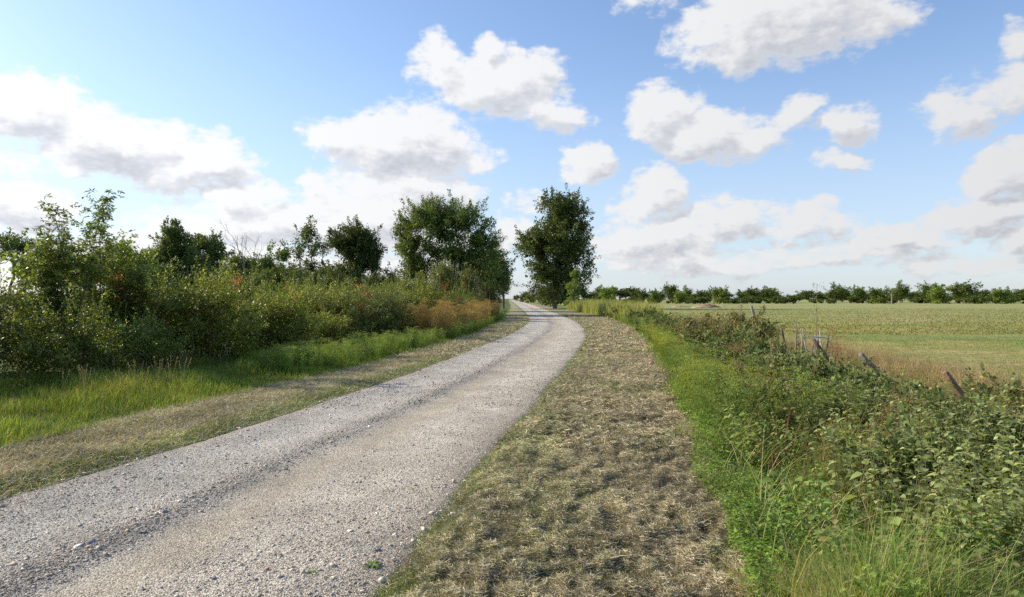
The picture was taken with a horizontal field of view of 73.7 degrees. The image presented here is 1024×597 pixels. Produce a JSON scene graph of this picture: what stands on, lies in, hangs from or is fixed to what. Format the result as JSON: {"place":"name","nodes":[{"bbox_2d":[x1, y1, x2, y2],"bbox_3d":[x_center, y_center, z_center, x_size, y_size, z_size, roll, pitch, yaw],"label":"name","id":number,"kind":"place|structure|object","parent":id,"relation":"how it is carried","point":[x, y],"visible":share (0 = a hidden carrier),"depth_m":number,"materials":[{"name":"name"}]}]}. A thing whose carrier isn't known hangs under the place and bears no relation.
{"place":"outdoors","nodes":[
{"label":"outdoors","id":0,"kind":"place"},
{"bbox_2d":[0,300,586,596],"bbox_3d":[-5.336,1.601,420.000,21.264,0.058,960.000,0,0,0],"label":"gravel road","id":1,"kind":"structure","parent":0,"point":[161,556],"depth_m":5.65,"materials":[{"name":"grey gravel"}]},
{"bbox_2d":[0,299,1023,596],"bbox_3d":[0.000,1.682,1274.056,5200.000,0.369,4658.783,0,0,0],"label":"ground","id":2,"kind":"structure","parent":0,"point":[510,309],"depth_m":16.47,"materials":[{"name":"soil"}]},
{"bbox_2d":[0,226,35,295],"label":"ash tree","id":3,"kind":"object","parent":2,"relation":"on","point":[17,244],"visible":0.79,"depth_m":41.74,"materials":[{"name":"green plant"}]},
{"bbox_2d":[0,260,50,380],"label":"hawthorn shrub","id":4,"kind":"object","parent":2,"relation":"on","point":[15,299],"visible":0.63,"depth_m":12.51,"materials":[{"name":"green plant"}]},
{"bbox_2d":[0,232,75,369],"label":"elder bush","id":5,"kind":"object","parent":2,"relation":"on","point":[23,260],"visible":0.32,"depth_m":14.33,"materials":[{"name":"green plant"}]},
{"bbox_2d":[0,215,78,371],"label":"ash sapling","id":6,"kind":"object","parent":2,"relation":"on","point":[38,282],"visible":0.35,"depth_m":13.72,"materials":[{"name":"green plant"}]},
{"bbox_2d":[0,283,94,373],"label":"blackthorn shrub","id":7,"kind":"object","parent":2,"relation":"on","point":[38,341],"visible":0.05,"depth_m":13.71,"materials":[{"name":"green plant"}]},
{"bbox_2d":[24,188,124,371],"bbox_3d":[-8.905,-0.334,13.982,1.827,3.979,1.231,0,0,-43],"label":"ash sapling","id":8,"kind":"object","parent":2,"relation":"on","point":[91,260],"visible":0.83,"depth_m":13.79,"materials":[{"name":"green plant"}]},
{"bbox_2d":[0,284,163,379],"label":"hawthorn shrub","id":9,"kind":"object","parent":2,"relation":"on","point":[80,343],"visible":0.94,"depth_m":12.18,"materials":[{"name":"green plant"}]},
{"bbox_2d":[52,241,117,364],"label":"elder bush","id":10,"kind":"object","parent":2,"relation":"on","point":[77,273],"visible":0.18,"depth_m":15.21,"materials":[{"name":"green plant"}]},
{"bbox_2d":[65,188,126,366],"bbox_3d":[-8.841,-0.400,14.561,1.214,4.109,1.085,0,0,-29],"label":"ash sapling","id":11,"kind":"object","parent":2,"relation":"on","point":[73,252],"visible":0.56,"depth_m":14.53,"materials":[{"name":"green plant"}]},
{"bbox_2d":[17,253,184,364],"bbox_3d":[-9.188,0.250,15.676,2.830,2.820,3.619,0,0,38],"label":"dogwood shrub","id":12,"kind":"object","parent":2,"relation":"on","point":[116,300],"visible":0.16,"depth_m":15.37,"materials":[{"name":"green plant"}]},
{"bbox_2d":[82,230,138,363],"bbox_3d":[-9.015,0.052,15.314,1.234,3.200,1.121,0,0,-36],"label":"ash sapling","id":13,"kind":"object","parent":2,"relation":"on","point":[129,252],"visible":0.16,"depth_m":15.34,"materials":[{"name":"green plant"}]},
{"bbox_2d":[88,226,157,358],"bbox_3d":[-9.309,-0.030,16.485,1.428,3.468,1.289,0,0,0],"label":"elder bush","id":14,"kind":"object","parent":2,"relation":"on","point":[139,260],"visible":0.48,"depth_m":16.51,"materials":[{"name":"green plant"}]},
{"bbox_2d":[96,231,160,352],"bbox_3d":[-8.715,-0.025,15.523,1.364,3.359,1.172,0,0,30],"label":"ash sapling","id":15,"kind":"object","parent":2,"relation":"on","point":[129,286],"visible":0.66,"depth_m":15.36,"materials":[{"name":"green plant"}]},
{"bbox_2d":[102,239,173,284],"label":"ash tree","id":16,"kind":"object","parent":2,"relation":"on","point":[158,255],"visible":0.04,"depth_m":43.95,"materials":[{"name":"green plant"}]},
{"bbox_2d":[18,342,272,393],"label":"seeding grass","id":17,"kind":"structure","parent":2,"relation":"on","point":[155,365],"depth_m":11.60,"materials":[{"name":"green plant"}]},
{"bbox_2d":[100,303,194,372],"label":"hawthorn shrub","id":18,"kind":"object","parent":2,"relation":"on","point":[159,347],"visible":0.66,"depth_m":13.80,"materials":[{"name":"green plant"}]},
{"bbox_2d":[134,256,184,297],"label":"thicket tree","id":19,"kind":"object","parent":2,"relation":"on","point":[160,269],"visible":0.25,"depth_m":41.64,"materials":[{"name":"green plant"}]},
{"bbox_2d":[142,267,213,358],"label":"hawthorn shrub","id":20,"kind":"object","parent":2,"relation":"on","point":[172,298],"visible":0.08,"depth_m":17.32,"materials":[{"name":"green plant"}]},
{"bbox_2d":[145,216,213,302],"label":"oak tree","id":21,"kind":"object","parent":2,"relation":"on","point":[173,239],"visible":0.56,"depth_m":45.40,"materials":[{"name":"green plant"}]},
{"bbox_2d":[167,255,222,291],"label":"thicket tree","id":22,"kind":"object","parent":2,"relation":"on","point":[191,271],"visible":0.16,"depth_m":43.55,"materials":[{"name":"green plant"}]},
{"bbox_2d":[136,249,268,358],"bbox_3d":[-7.126,0.229,15.995,3.422,2.824,2.677,0,0,9],"label":"dogwood shrub","id":23,"kind":"object","parent":2,"relation":"on","point":[202,314],"visible":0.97,"depth_m":15.69,"materials":[{"name":"green plant"}]},
{"bbox_2d":[181,227,235,274],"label":"oak tree","id":24,"kind":"object","parent":2,"relation":"on","point":[213,248],"visible":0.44,"depth_m":51.64,"materials":[{"name":"green plant"}]},
{"bbox_2d":[176,256,279,347],"bbox_3d":[-7.926,0.176,19.342,2.768,3.008,2.762,0,0,33],"label":"hawthorn shrub","id":25,"kind":"object","parent":2,"relation":"on","point":[249,289],"visible":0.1,"depth_m":19.56,"materials":[{"name":"green plant"}]},
{"bbox_2d":[189,287,270,357],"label":"hazel shrub","id":26,"kind":"object","parent":2,"relation":"on","point":[250,334],"visible":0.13,"depth_m":17.32,"materials":[{"name":"green plant"}]},
{"bbox_2d":[216,219,264,274],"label":"bare dead tree","id":27,"kind":"object","parent":2,"relation":"on","point":[244,243],"visible":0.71,"depth_m":53.72,"materials":[{"name":"grey plant"}]},
{"bbox_2d":[222,250,279,279],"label":"oak tree","id":28,"kind":"object","parent":2,"relation":"on","point":[235,259],"visible":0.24,"depth_m":57.04,"materials":[{"name":"green plant"}]},
{"bbox_2d":[0,316,506,448],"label":"long grass","id":29,"kind":"structure","parent":2,"relation":"on","point":[205,372],"depth_m":11.11,"materials":[{"name":"green plant"}]},
{"bbox_2d":[231,263,282,298],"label":"thicket tree","id":30,"kind":"object","parent":2,"relation":"on","point":[267,273],"visible":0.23,"depth_m":47.64,"materials":[{"name":"green plant"}]},
{"bbox_2d":[247,239,291,282],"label":"ash tree","id":31,"kind":"object","parent":2,"relation":"on","point":[268,260],"visible":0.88,"depth_m":51.80,"materials":[{"name":"green plant"}]},
{"bbox_2d":[239,275,299,346],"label":"hawthorn shrub","id":32,"kind":"object","parent":2,"relation":"on","point":[270,298],"visible":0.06,"depth_m":20.88,"materials":[{"name":"green plant"}]},
{"bbox_2d":[264,261,295,295],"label":"thicket tree","id":33,"kind":"object","parent":2,"relation":"on","point":[276,278],"visible":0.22,"depth_m":55.54,"materials":[{"name":"green plant"}]},
{"bbox_2d":[258,262,318,340],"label":"blackthorn shrub","id":34,"kind":"object","parent":2,"relation":"on","point":[303,299],"visible":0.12,"depth_m":23.18,"materials":[{"name":"green plant"}]},
{"bbox_2d":[244,274,333,348],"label":"dogwood shrub","id":35,"kind":"object","parent":2,"relation":"on","point":[288,315],"visible":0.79,"depth_m":18.80,"materials":[{"name":"green plant"}]},
{"bbox_2d":[269,261,322,283],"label":"oak tree","id":36,"kind":"object","parent":2,"relation":"on","point":[280,266],"visible":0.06,"depth_m":61.45,"materials":[{"name":"green plant"}]},
{"bbox_2d":[277,263,331,290],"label":"thicket tree","id":37,"kind":"object","parent":2,"relation":"on","point":[298,274],"visible":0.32,"depth_m":49.54,"materials":[{"name":"green plant"}]},
{"bbox_2d":[281,215,334,282],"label":"ash tree","id":38,"kind":"object","parent":2,"relation":"on","point":[306,234],"visible":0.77,"depth_m":54.78,"materials":[{"name":"green plant"}]},
{"bbox_2d":[280,268,337,335],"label":"dogwood shrub","id":39,"kind":"object","parent":2,"relation":"on","point":[317,289],"visible":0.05,"depth_m":25.14,"materials":[{"name":"green plant"}]},
{"bbox_2d":[293,304,366,344],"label":"hazel shrub","id":40,"kind":"object","parent":2,"relation":"on","point":[334,328],"visible":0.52,"depth_m":20.59,"materials":[{"name":"green plant"}]},
{"bbox_2d":[316,263,350,291],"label":"thicket tree","id":41,"kind":"object","parent":2,"relation":"on","point":[333,275],"visible":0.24,"depth_m":57.68,"materials":[{"name":"green plant"}]},
{"bbox_2d":[310,265,368,332],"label":"blackthorn shrub","id":42,"kind":"object","parent":2,"relation":"on","point":[336,290],"visible":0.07,"depth_m":27.15,"materials":[{"name":"green plant"}]},
{"bbox_2d":[306,279,375,342],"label":"dogwood shrub","id":43,"kind":"object","parent":2,"relation":"on","point":[340,298],"visible":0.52,"depth_m":22.46,"materials":[{"name":"green plant"}]},
{"bbox_2d":[323,264,381,292],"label":"thicket tree","id":44,"kind":"object","parent":2,"relation":"on","point":[370,282],"visible":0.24,"depth_m":54.81,"materials":[{"name":"green plant"}]},
{"bbox_2d":[324,214,387,280],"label":"oak tree","id":45,"kind":"object","parent":2,"relation":"on","point":[357,242],"visible":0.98,"depth_m":59.17,"materials":[{"name":"green plant"}]},
{"bbox_2d":[329,287,401,337],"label":"blackthorn shrub","id":46,"kind":"object","parent":2,"relation":"on","point":[373,317],"visible":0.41,"depth_m":24.49,"materials":[{"name":"green plant"}]},
{"bbox_2d":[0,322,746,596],"bbox_3d":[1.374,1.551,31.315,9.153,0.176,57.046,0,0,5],"label":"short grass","id":47,"kind":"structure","parent":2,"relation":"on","point":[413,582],"depth_m":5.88,"materials":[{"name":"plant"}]},
{"bbox_2d":[366,261,397,288],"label":"thicket tree","id":48,"kind":"object","parent":2,"relation":"on","point":[389,275],"visible":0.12,"depth_m":59.85,"materials":[{"name":"green plant"}]},
{"bbox_2d":[348,269,417,335],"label":"blackthorn shrub","id":49,"kind":"object","parent":2,"relation":"on","point":[393,302],"visible":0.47,"depth_m":26.37,"materials":[{"name":"green plant"}]},
{"bbox_2d":[365,277,418,332],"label":"blackthorn shrub","id":50,"kind":"object","parent":2,"relation":"on","point":[404,302],"visible":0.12,"depth_m":28.74,"materials":[{"name":"green plant"}]},
{"bbox_2d":[0,313,792,596],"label":"cut dry grass","id":51,"kind":"structure","parent":2,"relation":"on","point":[614,339],"depth_m":6.17,"materials":[{"name":"beige plant"}]},
{"bbox_2d":[379,268,431,294],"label":"hazel shrub","id":52,"kind":"object","parent":2,"relation":"on","point":[404,284],"visible":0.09,"depth_m":37.52,"materials":[{"name":"green plant"}]},
{"bbox_2d":[387,282,434,331],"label":"dogwood shrub","id":53,"kind":"object","parent":2,"relation":"on","point":[407,294],"visible":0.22,"depth_m":30.42,"materials":[{"name":"green plant"}]},
{"bbox_2d":[396,270,443,294],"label":"willow shrub","id":54,"kind":"object","parent":2,"relation":"on","point":[423,279],"visible":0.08,"depth_m":45.56,"materials":[{"name":"green plant"}]},
{"bbox_2d":[399,270,455,320],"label":"dogwood shrub","id":55,"kind":"object","parent":2,"relation":"on","point":[427,289],"visible":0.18,"depth_m":32.70,"materials":[{"name":"green plant"}]},
{"bbox_2d":[415,254,470,297],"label":"willow shrub","id":56,"kind":"object","parent":2,"relation":"on","point":[443,273],"visible":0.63,"depth_m":49.63,"materials":[{"name":"green plant"}]},
{"bbox_2d":[390,189,507,297],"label":"ash tree","id":57,"kind":"object","parent":2,"relation":"on","point":[433,220],"visible":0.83,"depth_m":65.42,"materials":[{"name":"green plant"}]},
{"bbox_2d":[398,298,503,338],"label":"orange docks","id":58,"kind":"object","parent":2,"relation":"on","point":[477,311],"visible":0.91,"depth_m":27.65,"materials":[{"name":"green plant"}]},
{"bbox_2d":[445,282,477,313],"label":"hawthorn shrub","id":59,"kind":"object","parent":2,"relation":"on","point":[462,291],"visible":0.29,"depth_m":45.18,"materials":[{"name":"green plant"}]},
{"bbox_2d":[454,262,486,302],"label":"willow shrub","id":60,"kind":"object","parent":2,"relation":"on","point":[470,284],"visible":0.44,"depth_m":53.59,"materials":[{"name":"green plant"}]},
{"bbox_2d":[476,272,506,309],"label":"willow shrub","id":61,"kind":"object","parent":2,"relation":"on","point":[486,290],"visible":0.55,"depth_m":61.67,"materials":[{"name":"green plant"}]},
{"bbox_2d":[475,243,518,297],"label":"oak tree","id":62,"kind":"object","parent":2,"relation":"on","point":[504,279],"visible":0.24,"depth_m":82.89,"materials":[{"name":"green plant"}]},
{"bbox_2d":[505,182,601,308],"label":"tall poplar tree","id":63,"kind":"object","parent":2,"relation":"on","point":[540,245],"visible":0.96,"depth_m":106.27,"materials":[{"name":"green plant"}]},
{"bbox_2d":[562,267,584,304],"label":"young conical tree","id":64,"kind":"object","parent":2,"relation":"on","point":[575,274],"visible":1,"depth_m":91.77,"materials":[{"name":"green plant"}]},
{"bbox_2d":[256,298,900,443],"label":"rim weeds","id":65,"kind":"object","parent":2,"relation":"on","point":[596,307],"visible":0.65,"depth_m":14.23,"materials":[{"name":"green plant"}]},
{"bbox_2d":[599,284,615,300],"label":"field maple","id":66,"kind":"object","parent":2,"relation":"on","point":[607,293],"visible":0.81,"depth_m":149.56,"materials":[{"name":"green plant"}]},
{"bbox_2d":[593,286,636,299],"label":"hedgerow tree","id":67,"kind":"object","parent":2,"relation":"on","point":[620,293],"visible":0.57,"depth_m":287.21,"materials":[{"name":"green plant"}]},
{"bbox_2d":[624,304,671,324],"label":"bramble bush","id":68,"kind":"object","parent":2,"relation":"on","point":[647,311],"visible":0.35,"depth_m":41.75,"materials":[{"name":"green plant"}]},
{"bbox_2d":[632,310,682,331],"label":"bramble bush","id":69,"kind":"object","parent":2,"relation":"on","point":[653,316],"visible":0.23,"depth_m":31.88,"materials":[{"name":"green plant"}]},
{"bbox_2d":[640,319,693,340],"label":"bramble bush","id":70,"kind":"object","parent":2,"relation":"on","point":[672,324],"visible":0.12,"depth_m":24.11,"materials":[{"name":"green plant"}]},
{"bbox_2d":[661,282,680,298],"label":"field oak","id":71,"kind":"object","parent":2,"relation":"on","point":[669,291],"visible":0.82,"depth_m":239.31,"materials":[{"name":"green plant"}]},
{"bbox_2d":[670,289,688,302],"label":"field maple","id":72,"kind":"object","parent":2,"relation":"on","point":[680,296],"visible":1,"depth_m":199.54,"materials":[{"name":"green plant"}]},
{"bbox_2d":[659,311,719,331],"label":"bramble bush","id":73,"kind":"object","parent":2,"relation":"on","point":[691,322],"visible":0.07,"depth_m":25.73,"materials":[{"name":"green plant"}]},
{"bbox_2d":[639,319,788,401],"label":"yellow herbs","id":74,"kind":"object","parent":2,"relation":"on","point":[658,343],"visible":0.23,"depth_m":12.06,"materials":[{"name":"green plant"}]},
{"bbox_2d":[666,312,770,346],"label":"bramble bush","id":75,"kind":"object","parent":2,"relation":"on","point":[696,333],"visible":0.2,"depth_m":18.73,"materials":[{"name":"green plant"}]},
{"bbox_2d":[709,286,729,303],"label":"field maple","id":76,"kind":"object","parent":2,"relation":"on","point":[719,293],"visible":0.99,"depth_m":189.25,"materials":[{"name":"green plant"}]},
{"bbox_2d":[678,318,788,363],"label":"bramble bush","id":77,"kind":"object","parent":2,"relation":"on","point":[741,339],"visible":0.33,"depth_m":14.71,"materials":[{"name":"green plant"}]},
{"bbox_2d":[700,305,789,342],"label":"bramble bush","id":78,"kind":"object","parent":2,"relation":"on","point":[741,317],"visible":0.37,"depth_m":22.80,"materials":[{"name":"green plant"}]},
{"bbox_2d":[699,339,827,377],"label":"bramble bush","id":79,"kind":"object","parent":2,"relation":"on","point":[761,358],"visible":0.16,"depth_m":12.59,"materials":[{"name":"green plant"}]},
{"bbox_2d":[707,356,822,426],"bbox_3d":[3.486,1.391,9.326,1.733,1.243,1.701,0,0,0],"label":"bramble bush","id":80,"kind":"object","parent":2,"relation":"on","point":[769,374],"visible":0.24,"depth_m":9.25,"materials":[{"name":"green plant"}]},
{"bbox_2d":[758,286,779,298],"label":"hedgerow tree","id":81,"kind":"object","parent":2,"relation":"on","point":[768,293],"visible":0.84,"depth_m":248.81,"materials":[{"name":"green plant"}]},
{"bbox_2d":[751,336,823,364],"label":"bramble bush","id":82,"kind":"object","parent":2,"relation":"on","point":[795,352],"visible":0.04,"depth_m":15.09,"materials":[{"name":"green plant"}]},
{"bbox_2d":[795,290,825,301],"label":"hedgerow tree","id":83,"kind":"object","parent":2,"relation":"on","point":[807,295],"visible":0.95,"depth_m":279.66,"materials":[{"name":"green plant"}]},
{"bbox_2d":[756,347,892,396],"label":"bramble bush","id":84,"kind":"object","parent":2,"relation":"on","point":[822,371],"visible":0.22,"depth_m":10.40,"materials":[{"name":"green plant"}]},
{"bbox_2d":[641,332,1023,596],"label":"leafy weeds","id":85,"kind":"object","parent":2,"relation":"on","point":[785,513],"visible":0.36,"depth_m":4.38,"materials":[{"name":"green plant"}]},
{"bbox_2d":[823,282,848,302],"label":"field ash","id":86,"kind":"object","parent":2,"relation":"on","point":[838,291],"visible":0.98,"depth_m":249.12,"materials":[{"name":"green plant"}]},
{"bbox_2d":[677,315,1023,576],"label":"russet weeds","id":87,"kind":"object","parent":2,"relation":"on","point":[820,449],"visible":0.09,"depth_m":6.96,"materials":[{"name":"green plant"}]},
{"bbox_2d":[847,284,869,302],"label":"field maple","id":88,"kind":"object","parent":2,"relation":"on","point":[859,292],"visible":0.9,"depth_m":224.32,"materials":[{"name":"green plant"}]},
{"bbox_2d":[801,363,924,441],"bbox_3d":[4.462,1.396,8.691,1.660,1.130,1.954,0,0,0],"label":"bramble bush","id":89,"kind":"object","parent":2,"relation":"on","point":[835,376],"visible":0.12,"depth_m":8.58,"materials":[{"name":"green plant"}]},
{"bbox_2d":[867,286,890,303],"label":"field maple","id":90,"kind":"object","parent":2,"relation":"on","point":[878,294],"visible":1,"depth_m":199.27,"materials":[{"name":"green plant"}]},
{"bbox_2d":[840,365,926,401],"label":"bramble bush","id":91,"kind":"object","parent":2,"relation":"on","point":[908,384],"visible":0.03,"depth_m":10.84,"materials":[{"name":"green plant"}]},
{"bbox_2d":[752,368,1023,590],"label":"nettles","id":92,"kind":"object","parent":2,"relation":"on","point":[948,481],"visible":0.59,"depth_m":5.20,"materials":[{"name":"green plant"}]},
{"bbox_2d":[888,279,911,302],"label":"field ash","id":93,"kind":"object","parent":2,"relation":"on","point":[901,292],"visible":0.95,"depth_m":248.72,"materials":[{"name":"green plant"}]},
{"bbox_2d":[814,389,997,517],"bbox_3d":[3.378,1.405,5.890,1.401,1.296,1.470,0,0,0],"label":"bramble bush","id":94,"kind":"object","parent":2,"relation":"on","point":[895,450],"visible":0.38,"depth_m":5.76,"materials":[{"name":"green plant"}]},
{"bbox_2d":[839,372,1002,450],"bbox_3d":[4.708,1.383,7.638,1.936,1.093,1.431,0,0,0],"label":"bramble bush","id":95,"kind":"object","parent":2,"relation":"on","point":[904,397],"visible":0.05,"depth_m":7.57,"materials":[{"name":"green plant"}]},
{"bbox_2d":[912,280,943,297],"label":"field oak","id":96,"kind":"object","parent":2,"relation":"on","point":[925,289],"visible":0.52,"depth_m":240.33,"materials":[{"name":"green plant"}]},
{"bbox_2d":[927,284,951,303],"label":"field maple","id":97,"kind":"object","parent":2,"relation":"on","point":[939,293],"visible":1,"depth_m":203.77,"materials":[{"name":"green plant"}]},
{"bbox_2d":[942,370,971,406],"bbox_3d":[6.495,1.428,9.803,0.629,0.805,0.096,0,0,0],"label":"fence post","id":98,"kind":"object","parent":2,"relation":"on","point":[950,378],"visible":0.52,"depth_m":9.77,"materials":[{"name":"brown wood"}]},
{"bbox_2d":[941,279,986,302],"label":"field oak","id":99,"kind":"object","parent":2,"relation":"on","point":[962,289],"visible":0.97,"depth_m":228.60,"materials":[{"name":"green plant"}]},
{"bbox_2d":[911,372,1023,469],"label":"bramble bush","id":100,"kind":"object","parent":2,"relation":"on","point":[1013,423],"visible":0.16,"depth_m":6.62,"materials":[{"name":"green plant"}]},
{"bbox_2d":[962,294,992,303],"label":"scrub bush","id":101,"kind":"object","parent":2,"relation":"on","point":[981,299],"visible":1,"depth_m":207.27,"materials":[{"name":"green plant"}]},
{"bbox_2d":[946,363,1023,414],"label":"bramble bush","id":102,"kind":"object","parent":2,"relation":"on","point":[991,390],"visible":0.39,"depth_m":9.61,"materials":[{"name":"green plant"}]},
{"bbox_2d":[988,286,1015,303],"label":"field maple","id":103,"kind":"object","parent":2,"relation":"on","point":[999,294],"visible":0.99,"depth_m":204.36,"materials":[{"name":"green plant"}]},
{"bbox_2d":[0,0,1023,298],"label":"sky","id":104,"kind":"structure","parent":0,"point":[789,146],"materials":[{"name":"blue"}]},
{"bbox_2d":[616,317,1023,596],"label":"bank grass","id":105,"kind":"structure","parent":0,"point":[805,588],"depth_m":3.71,"materials":[{"name":"green plant"}]},
{"bbox_2d":[660,308,1023,395],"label":"pasture grass","id":106,"kind":"structure","parent":0,"point":[917,328],"depth_m":33.70,"materials":[{"name":"plant"}]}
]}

